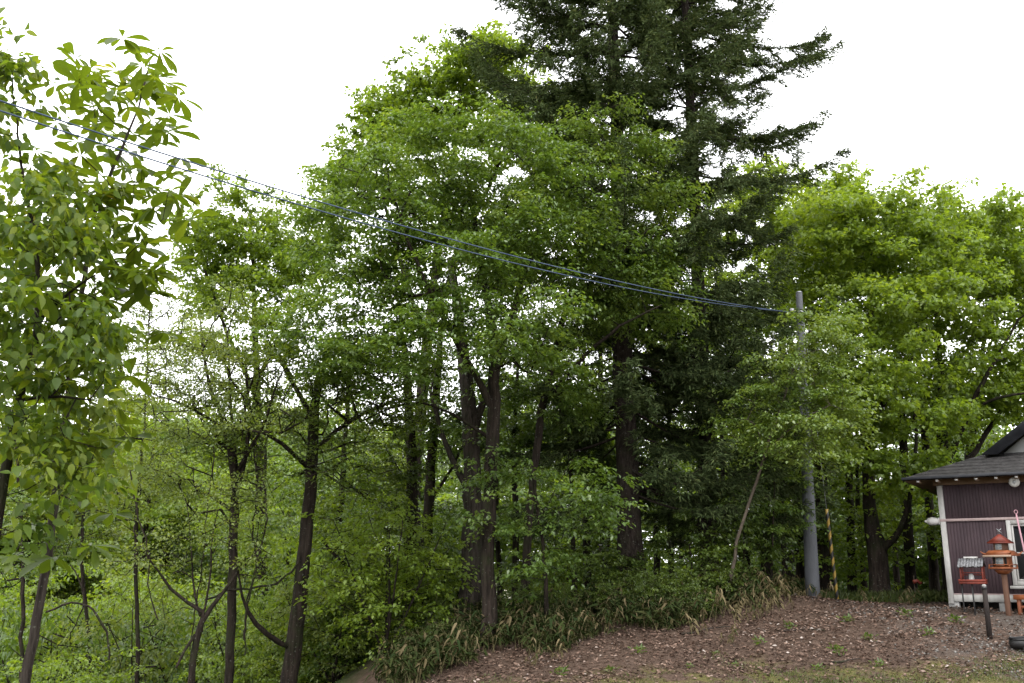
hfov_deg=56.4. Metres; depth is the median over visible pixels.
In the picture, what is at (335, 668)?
shrub
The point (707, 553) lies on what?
sapling
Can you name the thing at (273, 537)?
broadleaf tree
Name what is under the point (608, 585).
shrub
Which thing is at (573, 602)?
dwarf bamboo
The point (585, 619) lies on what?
dwarf bamboo
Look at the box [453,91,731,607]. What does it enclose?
broadleaf tree
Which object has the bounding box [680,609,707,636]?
dwarf bamboo
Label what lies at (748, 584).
dwarf bamboo
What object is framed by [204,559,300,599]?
vine
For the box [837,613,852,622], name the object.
weed
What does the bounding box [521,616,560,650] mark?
dwarf bamboo
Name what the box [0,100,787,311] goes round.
overhead wire
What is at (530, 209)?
broadleaf tree
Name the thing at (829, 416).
maple
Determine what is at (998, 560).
window
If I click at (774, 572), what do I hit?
dwarf bamboo
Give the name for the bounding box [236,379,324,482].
broadleaf tree
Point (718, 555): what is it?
broadleaf tree
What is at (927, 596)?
grass
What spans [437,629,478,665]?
dwarf bamboo
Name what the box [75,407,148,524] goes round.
broadleaf tree
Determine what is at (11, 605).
shrub
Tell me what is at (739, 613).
dwarf bamboo
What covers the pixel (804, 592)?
dwarf bamboo
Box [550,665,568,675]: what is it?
weed
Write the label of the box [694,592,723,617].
dwarf bamboo
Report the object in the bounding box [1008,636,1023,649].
iron fire pot
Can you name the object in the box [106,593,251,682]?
shrub
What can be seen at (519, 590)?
shrub
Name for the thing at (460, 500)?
broadleaf tree
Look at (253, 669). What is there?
shrub
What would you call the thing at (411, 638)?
dwarf bamboo
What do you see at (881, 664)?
weed
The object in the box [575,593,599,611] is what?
dwarf bamboo
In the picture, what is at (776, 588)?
dwarf bamboo
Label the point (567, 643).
dwarf bamboo
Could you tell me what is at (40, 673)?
shrub
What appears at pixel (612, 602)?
dwarf bamboo
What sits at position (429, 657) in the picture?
dwarf bamboo
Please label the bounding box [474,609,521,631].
dwarf bamboo
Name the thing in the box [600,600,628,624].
dwarf bamboo
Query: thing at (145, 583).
shrub
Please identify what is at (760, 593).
dwarf bamboo
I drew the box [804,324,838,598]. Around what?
guy wire
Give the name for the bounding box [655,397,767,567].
broadleaf tree
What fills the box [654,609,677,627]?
dwarf bamboo
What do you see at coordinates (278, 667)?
shrub
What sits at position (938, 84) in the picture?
sky
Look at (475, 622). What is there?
dwarf bamboo
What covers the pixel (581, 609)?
dwarf bamboo
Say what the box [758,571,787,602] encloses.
dwarf bamboo
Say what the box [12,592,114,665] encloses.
shrub
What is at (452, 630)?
dwarf bamboo
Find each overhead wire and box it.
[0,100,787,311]
[0,110,773,310]
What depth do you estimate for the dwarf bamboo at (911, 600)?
20.47 m
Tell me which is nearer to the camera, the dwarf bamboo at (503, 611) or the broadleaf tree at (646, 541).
the dwarf bamboo at (503, 611)
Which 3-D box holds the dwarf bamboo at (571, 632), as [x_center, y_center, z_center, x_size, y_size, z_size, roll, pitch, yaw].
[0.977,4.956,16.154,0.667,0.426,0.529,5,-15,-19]
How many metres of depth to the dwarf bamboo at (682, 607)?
17.31 m
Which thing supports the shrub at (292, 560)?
on the ground at (357, 675)
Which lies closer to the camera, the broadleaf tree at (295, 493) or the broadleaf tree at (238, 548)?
the broadleaf tree at (295, 493)
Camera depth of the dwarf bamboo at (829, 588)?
19.70 m
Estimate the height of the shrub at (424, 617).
2.234 m
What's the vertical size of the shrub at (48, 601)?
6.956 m
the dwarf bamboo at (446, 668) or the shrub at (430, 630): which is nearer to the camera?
the dwarf bamboo at (446, 668)
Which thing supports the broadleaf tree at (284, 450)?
on the ground at (357, 675)
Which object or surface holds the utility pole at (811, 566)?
on the ground at (357, 675)
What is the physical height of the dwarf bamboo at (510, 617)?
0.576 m
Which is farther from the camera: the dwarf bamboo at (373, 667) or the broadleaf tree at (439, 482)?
the broadleaf tree at (439, 482)
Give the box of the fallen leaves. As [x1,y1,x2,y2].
[383,594,1023,682]
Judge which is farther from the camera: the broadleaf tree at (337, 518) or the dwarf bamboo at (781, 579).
the broadleaf tree at (337, 518)
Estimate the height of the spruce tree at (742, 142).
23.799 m
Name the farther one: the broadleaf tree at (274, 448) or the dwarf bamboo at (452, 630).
the broadleaf tree at (274, 448)
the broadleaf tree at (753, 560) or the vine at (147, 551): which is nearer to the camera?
the vine at (147, 551)
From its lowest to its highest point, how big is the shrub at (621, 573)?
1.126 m
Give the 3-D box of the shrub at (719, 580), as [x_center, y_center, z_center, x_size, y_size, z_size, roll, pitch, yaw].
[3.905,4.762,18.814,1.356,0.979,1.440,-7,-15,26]
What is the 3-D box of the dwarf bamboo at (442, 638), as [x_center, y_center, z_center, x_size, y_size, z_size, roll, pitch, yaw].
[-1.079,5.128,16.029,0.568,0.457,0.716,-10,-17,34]
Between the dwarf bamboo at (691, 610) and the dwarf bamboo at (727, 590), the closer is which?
the dwarf bamboo at (691, 610)
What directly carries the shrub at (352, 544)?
on the ground at (357, 675)
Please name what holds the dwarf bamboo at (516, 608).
on the ground at (357, 675)
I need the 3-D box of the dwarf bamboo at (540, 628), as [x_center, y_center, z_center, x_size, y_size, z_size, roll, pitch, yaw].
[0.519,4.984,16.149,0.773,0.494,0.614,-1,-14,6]
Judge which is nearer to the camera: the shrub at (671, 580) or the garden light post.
the garden light post
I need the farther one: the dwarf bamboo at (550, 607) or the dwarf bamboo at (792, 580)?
the dwarf bamboo at (792, 580)
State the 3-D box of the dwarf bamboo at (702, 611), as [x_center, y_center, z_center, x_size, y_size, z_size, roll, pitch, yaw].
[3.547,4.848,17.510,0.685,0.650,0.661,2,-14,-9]
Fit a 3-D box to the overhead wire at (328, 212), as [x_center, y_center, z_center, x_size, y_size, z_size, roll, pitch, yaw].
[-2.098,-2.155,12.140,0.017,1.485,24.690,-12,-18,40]
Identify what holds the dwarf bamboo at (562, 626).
on the ground at (357, 675)
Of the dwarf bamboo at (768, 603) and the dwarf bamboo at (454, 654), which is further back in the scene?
the dwarf bamboo at (768, 603)
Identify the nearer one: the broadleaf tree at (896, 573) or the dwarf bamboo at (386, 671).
the dwarf bamboo at (386, 671)
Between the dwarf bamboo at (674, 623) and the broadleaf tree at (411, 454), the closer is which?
the dwarf bamboo at (674, 623)
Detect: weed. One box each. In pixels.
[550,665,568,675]
[605,665,619,672]
[629,643,646,653]
[752,635,766,644]
[783,620,796,628]
[811,662,824,669]
[827,642,846,655]
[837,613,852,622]
[860,631,878,640]
[870,657,886,666]
[895,606,912,616]
[918,626,935,635]
[947,614,966,622]
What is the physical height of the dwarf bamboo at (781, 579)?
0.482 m
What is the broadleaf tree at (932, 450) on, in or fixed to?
on the ground at (357, 675)
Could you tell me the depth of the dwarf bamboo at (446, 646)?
15.78 m
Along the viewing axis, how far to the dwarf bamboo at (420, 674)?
15.26 m
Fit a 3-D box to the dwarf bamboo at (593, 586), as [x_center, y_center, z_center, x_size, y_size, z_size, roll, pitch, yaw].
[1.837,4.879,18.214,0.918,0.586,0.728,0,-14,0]
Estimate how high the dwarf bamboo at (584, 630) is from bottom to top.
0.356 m
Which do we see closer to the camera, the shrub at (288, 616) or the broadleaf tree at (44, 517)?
the shrub at (288, 616)
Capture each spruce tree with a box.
[446,0,809,597]
[553,0,855,577]
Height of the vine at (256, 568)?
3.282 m
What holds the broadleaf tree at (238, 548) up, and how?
on the ground at (357, 675)
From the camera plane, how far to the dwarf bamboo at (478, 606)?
19.00 m
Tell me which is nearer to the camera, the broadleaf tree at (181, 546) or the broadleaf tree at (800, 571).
the broadleaf tree at (800, 571)
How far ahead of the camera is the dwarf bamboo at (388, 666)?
16.02 m
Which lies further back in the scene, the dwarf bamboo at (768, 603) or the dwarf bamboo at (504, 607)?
the dwarf bamboo at (768, 603)
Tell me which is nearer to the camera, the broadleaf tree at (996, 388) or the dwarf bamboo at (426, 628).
the dwarf bamboo at (426, 628)
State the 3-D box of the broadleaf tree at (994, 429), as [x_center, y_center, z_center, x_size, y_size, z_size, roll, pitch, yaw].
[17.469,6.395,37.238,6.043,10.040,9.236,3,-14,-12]
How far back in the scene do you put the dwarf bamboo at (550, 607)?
17.33 m
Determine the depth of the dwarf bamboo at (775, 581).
19.28 m
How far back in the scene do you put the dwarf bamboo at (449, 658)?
15.52 m
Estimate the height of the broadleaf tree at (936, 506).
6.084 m
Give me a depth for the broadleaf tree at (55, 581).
39.42 m
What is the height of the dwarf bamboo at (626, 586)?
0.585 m
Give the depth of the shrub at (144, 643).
26.26 m
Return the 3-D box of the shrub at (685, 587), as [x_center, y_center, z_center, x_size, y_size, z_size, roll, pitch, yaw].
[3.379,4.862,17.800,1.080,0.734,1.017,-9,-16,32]
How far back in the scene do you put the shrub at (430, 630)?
16.63 m
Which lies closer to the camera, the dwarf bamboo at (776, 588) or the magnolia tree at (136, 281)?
the magnolia tree at (136, 281)
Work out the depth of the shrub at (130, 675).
21.55 m
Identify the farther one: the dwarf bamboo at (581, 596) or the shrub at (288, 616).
the shrub at (288, 616)
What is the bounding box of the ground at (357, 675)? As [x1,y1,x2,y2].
[335,590,1023,682]
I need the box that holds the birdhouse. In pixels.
[980,529,1022,615]
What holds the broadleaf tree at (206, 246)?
on the ground at (357, 675)
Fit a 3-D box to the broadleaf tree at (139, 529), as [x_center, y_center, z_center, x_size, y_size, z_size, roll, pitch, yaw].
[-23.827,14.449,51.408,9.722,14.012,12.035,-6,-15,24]
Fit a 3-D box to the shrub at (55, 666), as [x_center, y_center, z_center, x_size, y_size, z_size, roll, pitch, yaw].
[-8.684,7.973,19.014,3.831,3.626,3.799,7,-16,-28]
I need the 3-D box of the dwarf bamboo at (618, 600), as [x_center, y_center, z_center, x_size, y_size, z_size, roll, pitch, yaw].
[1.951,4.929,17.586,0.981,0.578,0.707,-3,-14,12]
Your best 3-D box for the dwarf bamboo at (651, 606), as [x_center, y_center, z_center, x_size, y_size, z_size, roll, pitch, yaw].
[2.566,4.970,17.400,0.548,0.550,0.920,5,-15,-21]
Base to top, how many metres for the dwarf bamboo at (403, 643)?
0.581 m
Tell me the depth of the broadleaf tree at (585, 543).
24.50 m
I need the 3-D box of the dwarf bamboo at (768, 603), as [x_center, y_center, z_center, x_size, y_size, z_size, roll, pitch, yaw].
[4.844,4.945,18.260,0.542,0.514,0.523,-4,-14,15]
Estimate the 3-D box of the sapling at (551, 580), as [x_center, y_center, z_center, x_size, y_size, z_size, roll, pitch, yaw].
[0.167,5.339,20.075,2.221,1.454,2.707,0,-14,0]
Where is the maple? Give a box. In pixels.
[693,282,891,604]
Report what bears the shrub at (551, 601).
on the ground at (357, 675)
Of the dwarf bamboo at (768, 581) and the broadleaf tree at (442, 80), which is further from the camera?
the broadleaf tree at (442, 80)
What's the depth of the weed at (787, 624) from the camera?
17.17 m
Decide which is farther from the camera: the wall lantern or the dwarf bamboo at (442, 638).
the wall lantern
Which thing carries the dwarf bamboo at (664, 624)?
on the ground at (357, 675)
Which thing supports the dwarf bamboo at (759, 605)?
on the ground at (357, 675)
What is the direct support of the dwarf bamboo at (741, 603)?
on the ground at (357, 675)
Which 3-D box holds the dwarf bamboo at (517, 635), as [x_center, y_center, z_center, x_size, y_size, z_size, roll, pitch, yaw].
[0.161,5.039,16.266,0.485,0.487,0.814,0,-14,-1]
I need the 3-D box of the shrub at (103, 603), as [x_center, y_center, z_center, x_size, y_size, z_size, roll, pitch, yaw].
[-13.588,10.582,30.255,5.446,6.944,5.492,1,-14,-3]
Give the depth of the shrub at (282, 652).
21.42 m
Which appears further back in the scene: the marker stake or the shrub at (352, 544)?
the shrub at (352, 544)
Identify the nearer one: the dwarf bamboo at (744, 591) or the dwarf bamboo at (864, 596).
the dwarf bamboo at (744, 591)
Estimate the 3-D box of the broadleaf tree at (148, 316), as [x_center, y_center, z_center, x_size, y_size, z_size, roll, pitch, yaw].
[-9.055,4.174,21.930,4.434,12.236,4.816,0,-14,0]
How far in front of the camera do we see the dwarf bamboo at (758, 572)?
19.43 m
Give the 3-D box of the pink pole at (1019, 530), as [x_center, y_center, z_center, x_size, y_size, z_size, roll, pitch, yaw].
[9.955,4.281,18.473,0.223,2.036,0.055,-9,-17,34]
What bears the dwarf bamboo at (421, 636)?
on the ground at (357, 675)
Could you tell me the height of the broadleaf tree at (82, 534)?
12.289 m
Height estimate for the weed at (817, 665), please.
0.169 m
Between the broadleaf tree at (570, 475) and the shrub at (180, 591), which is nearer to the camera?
the broadleaf tree at (570, 475)
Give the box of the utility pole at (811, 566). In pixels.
[790,291,819,598]
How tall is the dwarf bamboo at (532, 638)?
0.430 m
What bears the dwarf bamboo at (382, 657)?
on the ground at (357, 675)
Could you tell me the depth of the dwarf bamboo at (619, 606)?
17.22 m
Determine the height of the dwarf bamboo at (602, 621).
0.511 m
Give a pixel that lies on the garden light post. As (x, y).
(986, 612)
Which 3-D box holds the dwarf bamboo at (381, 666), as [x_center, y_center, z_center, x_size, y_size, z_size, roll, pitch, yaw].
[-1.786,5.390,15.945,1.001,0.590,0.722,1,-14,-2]
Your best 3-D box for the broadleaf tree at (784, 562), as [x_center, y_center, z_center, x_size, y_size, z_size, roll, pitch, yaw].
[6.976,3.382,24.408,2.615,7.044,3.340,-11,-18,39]
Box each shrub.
[0,562,117,682]
[0,563,84,653]
[0,576,53,631]
[0,593,153,682]
[0,595,49,682]
[0,598,83,675]
[0,645,133,682]
[0,646,146,682]
[2,607,155,682]
[2,633,46,678]
[6,564,173,673]
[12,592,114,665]
[13,599,96,674]
[15,583,90,663]
[24,606,186,682]
[35,566,223,682]
[41,661,151,682]
[62,585,164,637]
[66,562,187,665]
[71,608,199,675]
[74,570,226,674]
[103,585,226,681]
[104,666,161,682]
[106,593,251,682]
[155,602,226,682]
[160,586,284,682]
[173,594,281,682]
[174,549,274,624]
[198,586,280,678]
[209,654,279,682]
[221,578,288,643]
[225,532,375,682]
[233,589,355,682]
[239,634,280,679]
[240,559,407,682]
[248,637,332,682]
[255,597,371,682]
[264,588,348,676]
[270,544,398,654]
[271,601,413,682]
[285,524,401,579]
[288,479,480,668]
[300,579,435,671]
[346,525,461,630]
[416,621,454,648]
[432,593,452,615]
[498,579,554,613]
[534,581,587,609]
[578,554,653,592]
[578,580,632,614]
[615,570,671,605]
[632,564,704,601]
[669,582,721,619]
[679,558,746,603]
[710,560,768,587]
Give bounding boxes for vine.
[46,601,110,659]
[70,565,83,633]
[129,470,158,619]
[189,444,214,649]
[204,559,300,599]
[243,421,258,639]
[244,470,267,654]
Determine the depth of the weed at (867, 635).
16.25 m
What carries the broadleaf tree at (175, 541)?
on the ground at (357, 675)
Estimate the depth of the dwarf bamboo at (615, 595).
17.80 m
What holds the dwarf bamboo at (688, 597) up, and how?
on the ground at (357, 675)
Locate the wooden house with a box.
[901,421,1023,611]
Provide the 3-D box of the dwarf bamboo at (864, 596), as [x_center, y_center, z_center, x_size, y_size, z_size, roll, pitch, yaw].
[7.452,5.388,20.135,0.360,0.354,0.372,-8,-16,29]
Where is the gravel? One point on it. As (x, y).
(937, 650)
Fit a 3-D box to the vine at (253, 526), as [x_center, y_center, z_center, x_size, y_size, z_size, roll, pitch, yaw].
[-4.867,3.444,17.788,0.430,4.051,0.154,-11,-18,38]
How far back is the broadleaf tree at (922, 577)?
37.72 m
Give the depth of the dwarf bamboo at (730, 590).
18.47 m
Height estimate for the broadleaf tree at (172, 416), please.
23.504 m
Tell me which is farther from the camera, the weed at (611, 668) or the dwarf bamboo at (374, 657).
the dwarf bamboo at (374, 657)
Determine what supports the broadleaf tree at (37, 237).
on the ground at (357, 675)
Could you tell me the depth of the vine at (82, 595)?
13.51 m
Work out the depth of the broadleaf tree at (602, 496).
16.78 m
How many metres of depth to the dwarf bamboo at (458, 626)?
16.26 m
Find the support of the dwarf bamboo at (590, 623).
on the ground at (357, 675)
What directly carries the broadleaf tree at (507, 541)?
on the ground at (357, 675)
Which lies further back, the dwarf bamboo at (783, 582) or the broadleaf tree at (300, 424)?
the broadleaf tree at (300, 424)
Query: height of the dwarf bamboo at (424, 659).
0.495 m
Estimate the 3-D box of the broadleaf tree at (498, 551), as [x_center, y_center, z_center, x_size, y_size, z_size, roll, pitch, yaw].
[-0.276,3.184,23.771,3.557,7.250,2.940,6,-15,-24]
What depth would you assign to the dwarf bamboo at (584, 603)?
17.65 m
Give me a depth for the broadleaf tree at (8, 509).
35.09 m
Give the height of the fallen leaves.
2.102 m
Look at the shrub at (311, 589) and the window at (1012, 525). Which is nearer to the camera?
the window at (1012, 525)
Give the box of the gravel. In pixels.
[829,601,1023,682]
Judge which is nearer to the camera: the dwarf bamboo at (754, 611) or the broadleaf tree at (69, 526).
the dwarf bamboo at (754, 611)
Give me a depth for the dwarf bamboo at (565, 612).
16.80 m
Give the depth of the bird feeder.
18.27 m
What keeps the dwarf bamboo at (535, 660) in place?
on the ground at (357, 675)
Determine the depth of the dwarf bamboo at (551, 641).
15.82 m
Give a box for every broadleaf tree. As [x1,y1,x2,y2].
[0,7,149,569]
[0,354,172,679]
[0,365,120,681]
[0,395,175,630]
[0,425,110,623]
[0,463,43,608]
[0,509,124,607]
[19,497,179,599]
[43,263,221,682]
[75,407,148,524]
[81,372,239,569]
[88,271,337,682]
[90,408,253,613]
[97,487,293,682]
[108,485,239,614]
[116,379,247,592]
[116,408,241,600]
[116,434,221,605]
[118,484,251,578]
[160,398,310,581]
[162,161,378,611]
[177,297,431,682]
[181,468,345,584]
[183,335,328,610]
[200,426,307,595]
[203,447,393,613]
[203,562,238,585]
[214,487,294,603]
[218,413,443,590]
[227,353,447,583]
[228,88,652,645]
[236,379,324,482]
[264,395,351,477]
[266,397,393,577]
[278,282,460,658]
[304,19,599,615]
[322,397,424,543]
[367,246,590,616]
[376,426,462,605]
[384,495,540,607]
[386,317,530,624]
[396,419,510,605]
[421,405,576,569]
[422,369,643,593]
[434,459,592,597]
[440,365,549,603]
[441,444,651,618]
[442,341,568,600]
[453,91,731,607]
[495,409,663,598]
[500,348,614,595]
[500,348,672,587]
[509,501,616,597]
[523,419,667,592]
[524,326,674,582]
[541,393,718,597]
[565,465,661,590]
[593,370,717,583]
[598,490,757,581]
[639,337,732,577]
[641,421,772,582]
[642,153,878,579]
[646,388,900,586]
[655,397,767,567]
[659,503,780,583]
[679,337,802,574]
[709,305,855,576]
[717,218,913,591]
[722,236,866,580]
[730,494,868,583]
[738,431,917,591]
[739,343,824,576]
[761,162,1020,592]
[790,222,942,592]
[813,366,921,590]
[827,449,959,591]
[842,392,1012,557]
[842,430,934,591]
[844,212,1011,592]
[846,475,941,590]
[866,394,1011,574]
[874,180,1023,590]
[875,175,1018,591]
[898,431,1003,558]
[918,186,1023,459]
[997,400,1022,440]
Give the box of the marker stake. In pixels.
[912,575,921,589]
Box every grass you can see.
[424,650,1023,682]
[820,587,948,603]
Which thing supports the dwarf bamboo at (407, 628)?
on the ground at (357, 675)
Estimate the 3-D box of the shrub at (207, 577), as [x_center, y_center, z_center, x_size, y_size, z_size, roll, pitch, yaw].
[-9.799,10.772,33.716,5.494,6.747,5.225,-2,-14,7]
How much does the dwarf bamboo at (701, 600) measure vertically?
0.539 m
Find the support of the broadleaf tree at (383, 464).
on the ground at (357, 675)
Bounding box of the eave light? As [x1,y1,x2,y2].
[1009,476,1019,486]
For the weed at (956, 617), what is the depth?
17.45 m
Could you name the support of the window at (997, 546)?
in the birdhouse
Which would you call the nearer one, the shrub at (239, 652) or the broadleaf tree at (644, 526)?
the shrub at (239, 652)
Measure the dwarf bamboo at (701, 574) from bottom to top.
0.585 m
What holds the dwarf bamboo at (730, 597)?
on the ground at (357, 675)
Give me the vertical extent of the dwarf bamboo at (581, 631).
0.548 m
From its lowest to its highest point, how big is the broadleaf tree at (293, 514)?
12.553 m
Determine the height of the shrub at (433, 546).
2.426 m
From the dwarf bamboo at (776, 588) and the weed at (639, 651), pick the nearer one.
the weed at (639, 651)
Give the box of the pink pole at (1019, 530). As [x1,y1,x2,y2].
[1014,510,1023,551]
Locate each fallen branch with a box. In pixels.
[775,628,821,631]
[831,658,859,662]
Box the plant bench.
[1013,594,1023,614]
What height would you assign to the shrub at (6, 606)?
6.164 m
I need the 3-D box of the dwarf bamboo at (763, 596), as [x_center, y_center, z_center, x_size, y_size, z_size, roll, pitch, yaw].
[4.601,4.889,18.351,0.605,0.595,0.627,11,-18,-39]
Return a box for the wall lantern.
[924,517,939,525]
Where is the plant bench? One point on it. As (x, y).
(1019, 598)
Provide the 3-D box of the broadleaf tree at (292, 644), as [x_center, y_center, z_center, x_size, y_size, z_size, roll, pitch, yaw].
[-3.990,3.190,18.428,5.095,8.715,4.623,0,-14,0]
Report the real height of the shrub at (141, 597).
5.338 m
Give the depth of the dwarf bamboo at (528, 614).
16.57 m
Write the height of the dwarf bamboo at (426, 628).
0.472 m
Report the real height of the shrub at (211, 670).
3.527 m
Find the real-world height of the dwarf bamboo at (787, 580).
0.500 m
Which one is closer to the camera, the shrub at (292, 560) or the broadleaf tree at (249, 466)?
the shrub at (292, 560)
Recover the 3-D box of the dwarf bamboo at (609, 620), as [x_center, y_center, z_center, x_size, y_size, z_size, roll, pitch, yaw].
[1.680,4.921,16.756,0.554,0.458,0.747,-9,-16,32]
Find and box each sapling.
[467,560,567,604]
[539,544,667,595]
[644,507,749,585]
[685,510,796,594]
[712,453,829,580]
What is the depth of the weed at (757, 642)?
16.05 m
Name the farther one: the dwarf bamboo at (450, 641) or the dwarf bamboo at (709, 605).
the dwarf bamboo at (709, 605)
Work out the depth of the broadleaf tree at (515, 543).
22.95 m
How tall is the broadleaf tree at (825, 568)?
10.802 m
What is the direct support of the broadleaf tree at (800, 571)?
on the ground at (357, 675)
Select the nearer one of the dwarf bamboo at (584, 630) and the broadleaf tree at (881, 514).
the dwarf bamboo at (584, 630)
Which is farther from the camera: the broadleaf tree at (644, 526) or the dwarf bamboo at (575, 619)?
the broadleaf tree at (644, 526)
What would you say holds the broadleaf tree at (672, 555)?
on the ground at (357, 675)
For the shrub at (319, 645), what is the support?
on the ground at (357, 675)
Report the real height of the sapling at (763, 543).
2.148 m
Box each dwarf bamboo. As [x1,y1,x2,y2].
[364,657,394,682]
[368,652,399,682]
[369,647,392,678]
[372,657,395,677]
[374,636,423,663]
[375,648,415,682]
[375,654,418,682]
[376,634,413,654]
[376,646,403,676]
[382,649,426,682]
[385,659,423,682]
[387,634,431,657]
[388,651,436,682]
[390,637,426,658]
[392,621,427,637]
[392,662,430,682]
[398,646,439,682]
[399,622,430,644]
[399,654,436,673]
[406,629,428,651]
[406,632,431,650]
[410,622,445,636]
[419,623,479,650]
[423,622,464,655]
[424,637,460,674]
[427,620,472,646]
[427,645,455,665]
[427,650,449,672]
[430,598,475,621]
[433,633,463,650]
[435,642,465,664]
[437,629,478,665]
[439,623,480,646]
[441,605,481,631]
[447,627,480,655]
[449,636,479,665]
[456,637,487,661]
[460,615,480,635]
[463,613,500,637]
[467,597,481,614]
[469,617,510,637]
[471,610,520,640]
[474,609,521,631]
[478,623,509,651]
[483,621,517,647]
[490,627,510,645]
[497,593,509,605]
[498,601,520,615]
[498,612,532,641]
[503,602,529,618]
[504,624,520,641]
[510,613,536,637]
[511,600,547,621]
[511,622,533,647]
[512,602,544,634]
[513,595,557,613]
[520,632,549,656]
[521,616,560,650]
[523,630,553,649]
[524,648,542,665]
[525,621,563,648]
[532,605,570,625]
[532,611,575,646]
[535,599,561,614]
[541,616,585,645]
[541,639,566,659]
[542,610,573,631]
[545,634,565,651]
[547,626,576,652]
[549,603,586,626]
[551,603,582,618]
[553,621,582,647]
[554,610,593,640]
[556,598,595,617]
[557,620,584,637]
[569,610,597,633]
[571,589,593,609]
[571,614,597,631]
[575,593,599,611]
[575,620,598,639]
[576,599,591,612]
[576,607,608,631]
[576,622,591,639]
[580,592,617,614]
[583,622,605,637]
[586,582,626,596]
[586,612,626,634]
[589,590,619,608]
[589,597,634,623]
[593,594,643,618]
[594,591,631,611]
[597,598,642,623]
[597,603,627,620]
[597,605,623,633]
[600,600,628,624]
[606,599,634,622]
[613,579,639,596]
[616,593,649,618]
[617,609,641,626]
[634,597,663,620]
[635,601,675,631]
[636,596,687,628]
[637,610,654,627]
[641,599,676,623]
[646,601,693,627]
[653,595,698,621]
[653,614,674,629]
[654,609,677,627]
[661,602,701,624]
[666,591,700,620]
[671,593,698,618]
[675,596,701,624]
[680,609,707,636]
[681,590,714,617]
[682,568,714,586]
[682,591,718,615]
[684,593,723,617]
[691,598,724,617]
[692,588,725,622]
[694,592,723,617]
[703,570,755,604]
[709,593,740,617]
[710,583,737,597]
[710,585,748,601]
[712,588,739,604]
[713,585,750,606]
[715,586,747,615]
[719,622,739,643]
[725,601,748,623]
[731,583,761,605]
[734,579,759,603]
[736,566,770,578]
[737,582,772,607]
[744,580,764,602]
[745,597,768,619]
[751,590,779,611]
[752,567,778,590]
[755,584,774,601]
[756,573,777,590]
[756,595,776,614]
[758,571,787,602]
[762,579,788,604]
[764,574,791,593]
[765,575,793,594]
[766,584,793,609]
[770,573,794,588]
[773,570,800,593]
[773,571,796,593]
[774,576,798,600]
[790,578,815,596]
[811,581,833,597]
[858,589,873,601]
[898,586,921,604]
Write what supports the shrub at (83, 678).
on the ground at (357, 675)
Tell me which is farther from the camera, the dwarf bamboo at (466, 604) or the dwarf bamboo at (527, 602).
the dwarf bamboo at (466, 604)
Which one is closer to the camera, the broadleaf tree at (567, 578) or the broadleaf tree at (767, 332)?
the broadleaf tree at (767, 332)
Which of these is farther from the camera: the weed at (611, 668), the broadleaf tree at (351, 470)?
the broadleaf tree at (351, 470)
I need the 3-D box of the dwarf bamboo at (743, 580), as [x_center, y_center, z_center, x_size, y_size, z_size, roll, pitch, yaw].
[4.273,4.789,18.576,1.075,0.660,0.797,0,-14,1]
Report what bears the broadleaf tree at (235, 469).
on the ground at (357, 675)
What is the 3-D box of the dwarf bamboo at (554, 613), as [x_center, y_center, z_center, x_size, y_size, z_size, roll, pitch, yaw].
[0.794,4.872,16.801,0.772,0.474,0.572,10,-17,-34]
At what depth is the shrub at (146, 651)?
24.18 m
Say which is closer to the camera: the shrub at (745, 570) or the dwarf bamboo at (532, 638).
the dwarf bamboo at (532, 638)
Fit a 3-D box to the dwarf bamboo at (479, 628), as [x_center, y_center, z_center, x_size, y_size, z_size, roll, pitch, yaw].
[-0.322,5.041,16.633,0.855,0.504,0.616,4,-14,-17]
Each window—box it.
[995,544,1001,549]
[995,558,1003,565]
[1005,520,1023,588]
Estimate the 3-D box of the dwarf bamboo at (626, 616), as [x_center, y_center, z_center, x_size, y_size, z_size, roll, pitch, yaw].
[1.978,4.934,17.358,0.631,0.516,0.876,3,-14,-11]
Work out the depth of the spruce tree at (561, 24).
20.73 m
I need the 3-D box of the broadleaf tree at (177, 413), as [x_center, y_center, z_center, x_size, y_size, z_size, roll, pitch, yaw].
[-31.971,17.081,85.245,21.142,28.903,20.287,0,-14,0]
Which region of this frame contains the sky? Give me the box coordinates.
[0,0,1023,562]
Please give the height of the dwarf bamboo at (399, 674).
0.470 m
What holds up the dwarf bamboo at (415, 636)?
on the ground at (357, 675)
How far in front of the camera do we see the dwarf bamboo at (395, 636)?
17.65 m
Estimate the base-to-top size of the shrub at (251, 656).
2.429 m
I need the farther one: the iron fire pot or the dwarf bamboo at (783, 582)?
the dwarf bamboo at (783, 582)
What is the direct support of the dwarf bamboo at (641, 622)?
on the ground at (357, 675)
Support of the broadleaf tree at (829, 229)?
on the ground at (357, 675)
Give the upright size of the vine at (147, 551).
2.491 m
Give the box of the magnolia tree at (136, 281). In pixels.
[0,29,218,682]
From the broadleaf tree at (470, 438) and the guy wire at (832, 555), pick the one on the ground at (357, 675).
the broadleaf tree at (470, 438)
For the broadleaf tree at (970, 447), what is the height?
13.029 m
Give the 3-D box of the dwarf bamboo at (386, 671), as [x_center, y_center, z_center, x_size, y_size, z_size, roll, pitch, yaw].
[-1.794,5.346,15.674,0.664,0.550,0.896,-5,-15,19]
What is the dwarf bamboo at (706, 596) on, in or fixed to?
on the ground at (357, 675)
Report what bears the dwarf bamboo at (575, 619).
on the ground at (357, 675)
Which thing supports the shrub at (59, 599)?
on the ground at (357, 675)
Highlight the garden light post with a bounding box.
[981,584,992,638]
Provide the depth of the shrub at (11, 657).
26.54 m
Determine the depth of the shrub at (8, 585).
30.88 m
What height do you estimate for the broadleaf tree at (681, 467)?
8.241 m
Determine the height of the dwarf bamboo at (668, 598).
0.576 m
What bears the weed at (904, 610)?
on the ground at (357, 675)
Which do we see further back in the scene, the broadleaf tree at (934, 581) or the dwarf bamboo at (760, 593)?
the broadleaf tree at (934, 581)
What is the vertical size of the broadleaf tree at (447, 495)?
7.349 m

